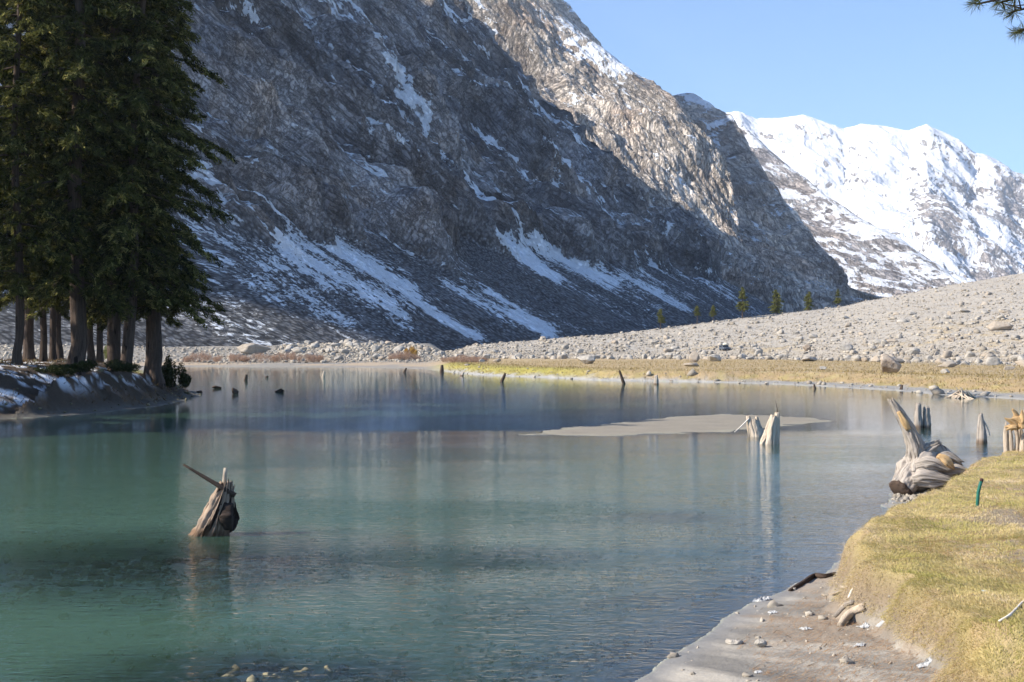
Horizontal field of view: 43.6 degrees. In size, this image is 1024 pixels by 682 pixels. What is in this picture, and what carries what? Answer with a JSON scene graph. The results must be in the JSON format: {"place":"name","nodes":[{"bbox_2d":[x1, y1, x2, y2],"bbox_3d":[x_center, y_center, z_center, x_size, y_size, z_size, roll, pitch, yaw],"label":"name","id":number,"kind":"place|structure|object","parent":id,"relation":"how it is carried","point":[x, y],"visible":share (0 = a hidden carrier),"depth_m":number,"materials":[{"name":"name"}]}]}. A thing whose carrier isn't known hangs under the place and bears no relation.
{"place":"outdoors","nodes":[
{"label":"outdoors","id":0,"kind":"place"},
{"bbox_2d":[0,0,781,350],"bbox_3d":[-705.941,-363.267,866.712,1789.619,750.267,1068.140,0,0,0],"label":"mountain slope","id":1,"kind":"structure","parent":0,"point":[442,174],"depth_m":524.92,"materials":[{"name":"stone"}]},
{"bbox_2d":[0,273,1023,681],"bbox_3d":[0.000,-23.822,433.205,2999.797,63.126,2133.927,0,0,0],"label":"ground","id":2,"kind":"structure","parent":0,"point":[714,657],"depth_m":20.05,"materials":[{"name":"gravel"}]},
{"bbox_2d":[0,0,62,306],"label":"conifer tree","id":3,"kind":"object","parent":2,"relation":"on","point":[3,6],"visible":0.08,"depth_m":84.43,"materials":[{"name":"green plant"}]},
{"bbox_2d":[0,0,69,359],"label":"conifer tree","id":4,"kind":"object","parent":2,"relation":"on","point":[28,347],"visible":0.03,"depth_m":94.73,"materials":[{"name":"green plant"}]},
{"bbox_2d":[0,3,84,361],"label":"conifer tree","id":5,"kind":"object","parent":2,"relation":"on","point":[43,355],"visible":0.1,"depth_m":82.74,"materials":[{"name":"green plant"}]},
{"bbox_2d":[15,6,74,359],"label":"conifer tree","id":6,"kind":"object","parent":2,"relation":"on","point":[52,347],"depth_m":91.81,"materials":[{"name":"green plant"}]},
{"bbox_2d":[4,4,87,359],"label":"conifer tree","id":7,"kind":"object","parent":2,"relation":"on","point":[59,350],"visible":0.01,"depth_m":93.82,"materials":[{"name":"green plant"}]},
{"bbox_2d":[0,0,99,364],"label":"conifer tree","id":8,"kind":"object","parent":2,"relation":"on","point":[19,290],"visible":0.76,"depth_m":73.84,"materials":[{"name":"green plant"}]},
{"bbox_2d":[33,364,78,375],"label":"bush","id":9,"kind":"object","parent":2,"relation":"on","point":[62,371],"visible":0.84,"depth_m":71.18,"materials":[{"name":"green plant"}]},
{"bbox_2d":[0,0,165,374],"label":"conifer tree","id":10,"kind":"object","parent":2,"relation":"on","point":[74,68],"visible":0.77,"depth_m":74.88,"materials":[{"name":"green plant"}]},
{"bbox_2d":[25,1,147,365],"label":"conifer tree","id":11,"kind":"object","parent":2,"relation":"on","point":[91,355],"visible":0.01,"depth_m":83.76,"materials":[{"name":"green plant"}]},
{"bbox_2d":[0,357,190,412],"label":"forest litter","id":12,"kind":"object","parent":2,"relation":"on","point":[6,362],"visible":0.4,"depth_m":73.39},
{"bbox_2d":[49,359,143,372],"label":"bush","id":13,"kind":"object","parent":2,"relation":"on","point":[85,366],"visible":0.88,"depth_m":72.40,"materials":[{"name":"green plant"}]},
{"bbox_2d":[0,359,201,417],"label":"point stones","id":14,"kind":"object","parent":2,"relation":"on","point":[100,370],"visible":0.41,"depth_m":73.72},
{"bbox_2d":[103,344,106,358],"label":"young conifer","id":15,"kind":"object","parent":2,"relation":"on","point":[105,351],"visible":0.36,"depth_m":257.68,"materials":[{"name":"plant"}]},
{"bbox_2d":[19,0,208,370],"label":"conifer tree","id":16,"kind":"object","parent":2,"relation":"on","point":[114,338],"visible":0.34,"depth_m":77.62,"materials":[{"name":"green plant"}]},
{"bbox_2d":[92,25,141,361],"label":"conifer tree","id":17,"kind":"object","parent":2,"relation":"on","point":[99,356],"visible":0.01,"depth_m":95.78,"materials":[{"name":"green plant"}]},
{"bbox_2d":[60,0,223,373],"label":"conifer tree","id":18,"kind":"object","parent":2,"relation":"on","point":[127,225],"visible":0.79,"depth_m":77.41,"materials":[{"name":"green plant"}]},
{"bbox_2d":[85,0,238,388],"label":"conifer tree","id":19,"kind":"object","parent":2,"relation":"on","point":[154,371],"visible":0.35,"depth_m":81.55,"materials":[{"name":"green plant"}]},
{"bbox_2d":[121,16,211,372],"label":"conifer tree","id":20,"kind":"object","parent":2,"relation":"on","point":[171,321],"visible":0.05,"depth_m":88.02,"materials":[{"name":"green plant"}]},
{"bbox_2d":[161,354,191,387],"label":"juniper bush","id":21,"kind":"object","parent":2,"relation":"on","point":[169,372],"visible":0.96,"depth_m":85.07,"materials":[{"name":"green plant"}]},
{"bbox_2d":[140,608,242,625],"bbox_3d":[-4.169,3.592,16.719,1.317,0.174,0.382,0,0,-6],"label":"sunken branch","id":22,"kind":"object","parent":2,"relation":"on","point":[147,618],"visible":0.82,"depth_m":16.58,"materials":[{"name":"brown wood"}]},
{"bbox_2d":[182,351,219,361],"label":"bare thicket","id":23,"kind":"object","parent":2,"relation":"on","point":[195,355],"visible":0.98,"depth_m":255.59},
{"bbox_2d":[0,342,446,363],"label":"rubble stones","id":24,"kind":"object","parent":2,"relation":"on","point":[384,348],"visible":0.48,"depth_m":281.62,"materials":[{"name":"stone"}]},
{"bbox_2d":[213,352,249,361],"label":"bare thicket","id":25,"kind":"object","parent":2,"relation":"on","point":[231,356],"visible":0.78,"depth_m":259.09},
{"bbox_2d":[0,553,490,618],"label":"weedy mound","id":26,"kind":"object","parent":2,"relation":"on","point":[64,591],"visible":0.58,"depth_m":19.08,"materials":[{"name":"plant"}]},
{"bbox_2d":[237,343,270,354],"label":"boulder","id":27,"kind":"object","parent":2,"relation":"on","point":[249,348],"visible":0.89,"depth_m":291.15,"materials":[{"name":"stone"}]},
{"bbox_2d":[238,352,280,361],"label":"bare thicket","id":28,"kind":"object","parent":2,"relation":"on","point":[260,357],"visible":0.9,"depth_m":257.94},
{"bbox_2d":[271,350,302,361],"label":"bare thicket","id":29,"kind":"object","parent":2,"relation":"on","point":[290,356],"visible":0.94,"depth_m":258.17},
{"bbox_2d":[293,349,304,353],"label":"boulder","id":30,"kind":"object","parent":2,"relation":"on","point":[297,351],"visible":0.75,"depth_m":283.45,"materials":[{"name":"stone"}]},
{"bbox_2d":[296,353,323,361],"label":"bare thicket","id":31,"kind":"object","parent":2,"relation":"on","point":[313,358],"visible":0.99,"depth_m":251.02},
{"bbox_2d":[309,343,319,347],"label":"boulder","id":32,"kind":"object","parent":2,"relation":"on","point":[314,345],"visible":0.9,"depth_m":298.66,"materials":[{"name":"stone"}]},
{"bbox_2d":[371,345,380,350],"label":"boulder","id":33,"kind":"object","parent":2,"relation":"on","point":[375,347],"visible":0.83,"depth_m":279.95,"materials":[{"name":"stone"}]},
{"bbox_2d":[164,663,612,681],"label":"lakebed stones","id":34,"kind":"object","parent":2,"relation":"on","point":[296,675],"visible":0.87,"depth_m":12.76,"materials":[{"name":"stone"}]},
{"bbox_2d":[0,490,795,681],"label":"lakebed pebbles","id":35,"kind":"object","parent":2,"relation":"on","point":[454,675],"visible":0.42,"depth_m":17.64,"materials":[{"name":"stone"}]},
{"bbox_2d":[393,345,404,350],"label":"boulder","id":36,"kind":"object","parent":2,"relation":"on","point":[399,347],"visible":0.62,"depth_m":289.55,"materials":[{"name":"stone"}]},
{"bbox_2d":[387,349,421,359],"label":"bare thicket","id":37,"kind":"object","parent":2,"relation":"on","point":[405,355],"visible":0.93,"depth_m":257.98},
{"bbox_2d":[404,346,417,356],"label":"autumn bush","id":38,"kind":"object","parent":2,"relation":"on","point":[413,350],"visible":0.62,"depth_m":267.79,"materials":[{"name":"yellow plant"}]},
{"bbox_2d":[440,354,481,362],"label":"bare thicket","id":39,"kind":"object","parent":2,"relation":"on","point":[462,358],"visible":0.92,"depth_m":217.54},
{"bbox_2d":[466,355,488,361],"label":"bare thicket","id":40,"kind":"object","parent":2,"relation":"on","point":[485,359],"visible":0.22,"depth_m":226.09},
{"bbox_2d":[318,566,646,609],"bbox_3d":[-0.442,3.667,19.501,5.045,0.433,2.780,0,0,0],"label":"weedy patch","id":41,"kind":"object","parent":2,"relation":"on","point":[531,574],"visible":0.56,"depth_m":19.35,"materials":[{"name":"plant"}]},
{"bbox_2d":[477,588,541,600],"bbox_3d":[-0.009,3.604,18.229,0.938,0.164,0.423,0,0,10],"label":"sunken branch","id":42,"kind":"object","parent":2,"relation":"on","point":[483,594],"visible":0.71,"depth_m":18.11,"materials":[{"name":"brown wood"}]},
{"bbox_2d":[510,656,554,673],"bbox_3d":[0.319,3.573,14.083,0.724,0.137,0.361,0,0,-10],"label":"sunken branch","id":43,"kind":"object","parent":2,"relation":"on","point":[535,665],"visible":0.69,"depth_m":13.95,"materials":[{"name":"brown wood"}]},
{"bbox_2d":[577,355,594,363],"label":"boulder","id":44,"kind":"object","parent":2,"relation":"on","point":[587,359],"visible":0.89,"depth_m":186.60,"materials":[{"name":"stone"}]},
{"bbox_2d":[657,309,665,328],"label":"pine tree","id":45,"kind":"object","parent":2,"relation":"on","point":[661,320],"visible":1,"depth_m":352.21,"materials":[{"name":"green plant"}]},
{"bbox_2d":[665,352,672,358],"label":"boulder","id":46,"kind":"object","parent":2,"relation":"on","point":[668,355],"visible":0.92,"depth_m":256.47,"materials":[{"name":"stone"}]},
{"bbox_2d":[565,524,781,558],"bbox_3d":[3.059,3.863,24.424,4.095,0.726,2.171,0,0,12],"label":"weedy spot","id":47,"kind":"object","parent":2,"relation":"on","point":[677,539],"visible":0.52,"depth_m":24.01,"materials":[{"name":"plant"}]},
{"bbox_2d":[684,362,698,366],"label":"boulder","id":48,"kind":"object","parent":2,"relation":"on","point":[694,364],"visible":0.89,"depth_m":158.53,"materials":[{"name":"stone"}]},
{"bbox_2d":[689,352,699,361],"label":"boulder","id":49,"kind":"object","parent":2,"relation":"on","point":[694,357],"visible":0.95,"depth_m":203.74,"materials":[{"name":"stone"}]},
{"bbox_2d":[693,306,700,323],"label":"pine tree","id":50,"kind":"object","parent":2,"relation":"on","point":[696,310],"visible":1,"depth_m":356.13,"materials":[{"name":"green plant"}]},
{"bbox_2d":[708,305,716,320],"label":"pine tree","id":51,"kind":"object","parent":2,"relation":"on","point":[713,312],"visible":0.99,"depth_m":357.87,"materials":[{"name":"green plant"}]},
{"bbox_2d":[707,355,721,360],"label":"boulder","id":52,"kind":"object","parent":2,"relation":"on","point":[713,358],"visible":0.9,"depth_m":213.79,"materials":[{"name":"stone"}]},
{"bbox_2d":[719,345,730,350],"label":"parked vehicle","id":53,"kind":"object","parent":2,"relation":"on","point":[724,347],"visible":1,"depth_m":277.73,"materials":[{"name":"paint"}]},
{"bbox_2d":[427,274,1023,365],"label":"loose stones","id":54,"kind":"object","parent":2,"relation":"on","point":[895,352],"visible":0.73,"depth_m":291.67,"materials":[{"name":"stone"}]},
{"bbox_2d":[449,364,1012,396],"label":"shore stones","id":55,"kind":"object","parent":2,"relation":"on","point":[935,390],"visible":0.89,"depth_m":113.07,"materials":[{"name":"stone"}]},
{"bbox_2d":[725,638,743,644],"bbox_3d":[2.381,3.210,13.676,0.204,0.055,0.158,0,0,0],"label":"beach rock","id":56,"kind":"object","parent":2,"relation":"on","point":[729,641],"visible":1,"depth_m":13.62,"materials":[{"name":"stone"}]},
{"bbox_2d":[448,359,1023,392],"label":"meadow grass","id":57,"kind":"structure","parent":2,"relation":"on","point":[1005,375],"depth_m":139.46,"materials":[{"name":"plant"}]},
{"bbox_2d":[735,287,748,317],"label":"pine tree","id":58,"kind":"object","parent":2,"relation":"on","point":[742,304],"visible":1,"depth_m":360.77,"materials":[{"name":"green plant"}]},
{"bbox_2d":[735,415,763,440],"bbox_3d":[8.767,3.275,47.151,1.193,1.098,0.503,0,0,0],"label":"split stump","id":59,"kind":"object","parent":2,"relation":"on","point":[754,428],"visible":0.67,"depth_m":47.06,"materials":[{"name":"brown wood"}]},
{"bbox_2d":[754,349,762,356],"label":"boulder","id":60,"kind":"object","parent":2,"relation":"on","point":[757,352],"visible":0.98,"depth_m":259.00,"materials":[{"name":"stone"}]},
{"bbox_2d":[754,639,766,646],"bbox_3d":[2.598,3.157,13.359,0.133,0.092,0.094,0,0,0],"label":"beach rock","id":61,"kind":"object","parent":2,"relation":"on","point":[760,642],"visible":1,"depth_m":13.33,"materials":[{"name":"stone"}]},
{"bbox_2d":[753,596,772,601],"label":"plastic litter","id":62,"kind":"object","parent":2,"relation":"on","point":[761,598],"visible":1,"depth_m":16.25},
{"bbox_2d":[759,400,779,453],"bbox_3d":[8.719,2.904,43.335,0.745,1.785,0.524,0,0,0],"label":"split stump","id":63,"kind":"object","parent":2,"relation":"on","point":[771,435],"visible":0.74,"depth_m":43.24,"materials":[{"name":"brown wood"}]},
{"bbox_2d":[768,290,783,313],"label":"pine tree","id":64,"kind":"object","parent":2,"relation":"on","point":[777,300],"visible":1,"depth_m":364.60,"materials":[{"name":"green plant"}]},
{"bbox_2d":[662,573,894,681],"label":"beach pebbles","id":65,"kind":"object","parent":2,"relation":"on","point":[843,660],"visible":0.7,"depth_m":13.43,"materials":[{"name":"stone"}]},
{"bbox_2d":[776,354,788,357],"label":"boulder","id":66,"kind":"object","parent":2,"relation":"on","point":[781,355],"visible":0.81,"depth_m":245.75,"materials":[{"name":"stone"}]},
{"bbox_2d":[794,336,803,340],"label":"boulder","id":67,"kind":"object","parent":2,"relation":"on","point":[799,338],"visible":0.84,"depth_m":283.20,"materials":[{"name":"stone"}]},
{"bbox_2d":[803,344,810,350],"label":"boulder","id":68,"kind":"object","parent":2,"relation":"on","point":[806,347],"visible":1,"depth_m":253.65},
{"bbox_2d":[804,291,813,310],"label":"pine tree","id":69,"kind":"object","parent":2,"relation":"on","point":[808,303],"visible":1,"depth_m":367.84,"materials":[{"name":"green plant"}]},
{"bbox_2d":[801,356,816,360],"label":"boulder","id":70,"kind":"object","parent":2,"relation":"on","point":[807,358],"visible":0.84,"depth_m":209.82,"materials":[{"name":"stone"}]},
{"bbox_2d":[788,572,835,590],"bbox_3d":[4.043,3.273,17.517,0.263,0.105,1.385,0,0,39],"label":"driftwood root","id":71,"kind":"object","parent":2,"relation":"on","point":[807,579],"visible":0.96,"depth_m":17.71,"materials":[{"name":"brown wood"}]},
{"bbox_2d":[742,579,927,681],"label":"bark scraps","id":72,"kind":"object","parent":2,"relation":"on","point":[822,644],"visible":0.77,"depth_m":13.00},
{"bbox_2d":[833,289,841,305],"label":"pine tree","id":73,"kind":"object","parent":2,"relation":"on","point":[837,300],"visible":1,"depth_m":370.98,"materials":[{"name":"green plant"}]},
{"bbox_2d":[833,599,853,617],"bbox_3d":[3.753,3.007,14.386,0.104,0.272,0.372,0,0,-21],"label":"driftwood log","id":74,"kind":"object","parent":2,"relation":"on","point":[842,607],"visible":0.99,"depth_m":14.43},
{"bbox_2d":[838,344,853,350],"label":"boulder","id":75,"kind":"object","parent":2,"relation":"on","point":[846,347],"visible":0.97,"depth_m":243.46,"materials":[{"name":"stone"}]},
{"bbox_2d":[837,602,864,626],"bbox_3d":[3.685,2.990,14.045,0.426,0.240,0.242,0,0,-35],"label":"driftwood log","id":76,"kind":"object","parent":2,"relation":"on","point":[846,616],"visible":1,"depth_m":14.07,"materials":[{"name":"brown wood"}]},
{"bbox_2d":[851,355,861,360],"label":"boulder","id":77,"kind":"object","parent":2,"relation":"on","point":[856,358],"visible":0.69,"depth_m":203.67,"materials":[{"name":"stone"}]},
{"bbox_2d":[856,622,869,627],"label":"plastic litter","id":78,"kind":"object","parent":2,"relation":"on","point":[865,625],"visible":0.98,"depth_m":13.71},
{"bbox_2d":[873,339,880,344],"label":"boulder","id":79,"kind":"object","parent":2,"relation":"on","point":[876,341],"visible":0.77,"depth_m":244.78,"materials":[{"name":"stone"}]},
{"bbox_2d":[737,466,1023,681],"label":"needle litter","id":80,"kind":"object","parent":2,"relation":"on","point":[843,654],"visible":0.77,"depth_m":12.78,"materials":[{"name":"brown plant"}]},
{"bbox_2d":[880,354,901,372],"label":"boulder","id":81,"kind":"object","parent":2,"relation":"on","point":[890,364],"visible":0.96,"depth_m":116.96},
{"bbox_2d":[905,348,919,354],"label":"boulder","id":82,"kind":"object","parent":2,"relation":"on","point":[913,351],"visible":0.95,"depth_m":209.57,"materials":[{"name":"stone"}]},
{"bbox_2d":[885,488,939,504],"bbox_3d":[9.355,3.131,28.248,1.829,0.593,7.584,0,0,29],"label":"stump rubble","id":83,"kind":"object","parent":2,"relation":"on","point":[905,498],"visible":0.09,"depth_m":27.42,"materials":[{"name":"stone"}]},
{"bbox_2d":[914,403,930,427],"bbox_3d":[16.741,3.180,52.195,0.798,1.337,0.436,0,0,-7],"label":"twin stump","id":84,"kind":"object","parent":2,"relation":"on","point":[920,422],"visible":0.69,"depth_m":52.10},
{"bbox_2d":[916,657,931,667],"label":"plastic litter","id":85,"kind":"object","parent":2,"relation":"on","point":[927,662],"visible":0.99,"depth_m":11.66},
{"bbox_2d":[887,397,967,494],"bbox_3d":[9.248,2.357,28.212,2.030,2.275,1.399,0,0,0],"label":"root stump","id":86,"kind":"object","parent":2,"relation":"on","point":[921,465],"visible":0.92,"depth_m":27.84,"materials":[{"name":"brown wood"}]},
{"bbox_2d":[935,358,944,362],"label":"boulder","id":87,"kind":"object","parent":2,"relation":"on","point":[939,360],"visible":0.53,"depth_m":176.74,"materials":[{"name":"stone"}]},
{"bbox_2d":[937,361,958,366],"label":"boulder","id":88,"kind":"object","parent":2,"relation":"on","point":[950,364],"visible":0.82,"depth_m":144.15,"materials":[{"name":"stone"}]},
{"bbox_2d":[943,350,952,357],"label":"boulder","id":89,"kind":"object","parent":2,"relation":"on","point":[947,354],"visible":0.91,"depth_m":194.84,"materials":[{"name":"stone"}]},
{"bbox_2d":[945,387,977,398],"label":"root heap","id":90,"kind":"object","parent":2,"relation":"on","point":[962,394],"visible":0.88,"depth_m":84.21,"materials":[{"name":"grey wood"}]},
{"bbox_2d":[964,351,975,357],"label":"boulder","id":91,"kind":"object","parent":2,"relation":"on","point":[970,354],"visible":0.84,"depth_m":189.99,"materials":[{"name":"stone"}]},
{"bbox_2d":[975,478,983,506],"bbox_3d":[6.967,2.333,19.085,0.132,0.574,0.055,0,0,0],"label":"green stake","id":92,"kind":"object","parent":2,"relation":"on","point":[981,480],"visible":0.8,"depth_m":19.07,"materials":[{"name":"paint"}]},
{"bbox_2d":[974,412,989,451],"bbox_3d":[16.067,3.115,43.797,0.454,1.357,0.441,0,-1,-42],"label":"pointed stump","id":93,"kind":"object","parent":2,"relation":"on","point":[981,435],"visible":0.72,"depth_m":43.70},
{"bbox_2d":[984,353,996,358],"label":"boulder","id":94,"kind":"object","parent":2,"relation":"on","point":[989,355],"visible":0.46,"depth_m":179.57,"materials":[{"name":"stone"}]},
{"bbox_2d":[985,357,1000,365],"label":"boulder","id":95,"kind":"object","parent":2,"relation":"on","point":[990,361],"visible":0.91,"depth_m":157.94,"materials":[{"name":"stone"}]},
{"bbox_2d":[963,0,1023,43],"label":"overhanging pine","id":96,"kind":"object","parent":2,"relation":"on","point":[1015,32],"visible":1,"depth_m":10.89,"materials":[{"name":"green plant"}]},
{"bbox_2d":[987,321,1012,330],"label":"boulder","id":97,"kind":"object","parent":2,"relation":"on","point":[995,326],"visible":0.98,"depth_m":227.64,"materials":[{"name":"stone"}]},
{"bbox_2d":[998,600,1023,621],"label":"bleached twig","id":98,"kind":"object","parent":2,"relation":"on","point":[1010,613],"visible":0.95,"depth_m":11.29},
{"bbox_2d":[1003,408,1023,451],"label":"broken stump","id":99,"kind":"object","parent":2,"relation":"on","point":[1016,422],"visible":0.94,"depth_m":30.18,"materials":[{"name":"brown wood"}]},
{"bbox_2d":[1015,360,1023,365],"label":"boulder","id":100,"kind":"object","parent":2,"relation":"on","point":[1020,362],"visible":0.71,"depth_m":153.44,"materials":[{"name":"stone"}]},
{"bbox_2d":[0,367,1023,681],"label":"lake water","id":101,"kind":"structure","parent":0,"point":[46,491],"depth_m":34.14,"materials":[{"name":"liquid"}]},
{"bbox_2d":[178,464,239,558],"bbox_3d":[-5.262,2.987,22.151,1.035,1.751,0.740,0,0,0],"label":"leaning stump","id":102,"kind":"object","parent":101,"relation":"in","point":[219,517],"visible":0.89,"depth_m":21.97,"materials":[{"name":"brown wood"}]},
{"bbox_2d":[619,370,625,383],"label":"lake post","id":103,"kind":"object","parent":101,"relation":"in","point":[622,379],"visible":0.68,"depth_m":119.89,"materials":[{"name":"brown wood"}]},
{"bbox_2d":[654,375,658,384],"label":"lake post","id":104,"kind":"object","parent":101,"relation":"in","point":[656,381],"visible":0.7,"depth_m":117.03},
{"bbox_2d":[460,0,836,312],"bbox_3d":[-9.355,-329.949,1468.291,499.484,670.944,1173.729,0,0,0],"label":"mountain buttress","id":105,"kind":"structure","parent":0,"point":[655,138],"depth_m":1091.54,"materials":[{"name":"stone"}]},
{"bbox_2d":[673,93,882,305],"bbox_3d":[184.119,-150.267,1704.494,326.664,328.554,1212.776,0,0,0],"label":"mountain spur","id":106,"kind":"structure","parent":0,"point":[774,233],"depth_m":1283.33,"materials":[{"name":"stone"}]},
{"bbox_2d":[563,0,1023,173],"label":"sky","id":107,"kind":"structure","parent":0,"point":[900,64],"materials":[{"name":"blue"}]},
{"bbox_2d":[739,127,961,297],"bbox_3d":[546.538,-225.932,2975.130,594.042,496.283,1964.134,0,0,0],"label":"mountain shoulder","id":108,"kind":"object","parent":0,"point":[869,257],"visible":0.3,"depth_m":2305.43},
{"bbox_2d":[726,111,1023,282],"bbox_3d":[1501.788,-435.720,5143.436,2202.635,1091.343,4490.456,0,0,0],"label":"snow mountain","id":109,"kind":"structure","parent":0,"point":[952,206],"depth_m":4742.87,"materials":[{"name":"snow"}]},
{"bbox_2d":[824,450,1023,681],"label":"turf grass","id":110,"kind":"structure","parent":0,"point":[999,591],"depth_m":14.21,"materials":[{"name":"plant"}]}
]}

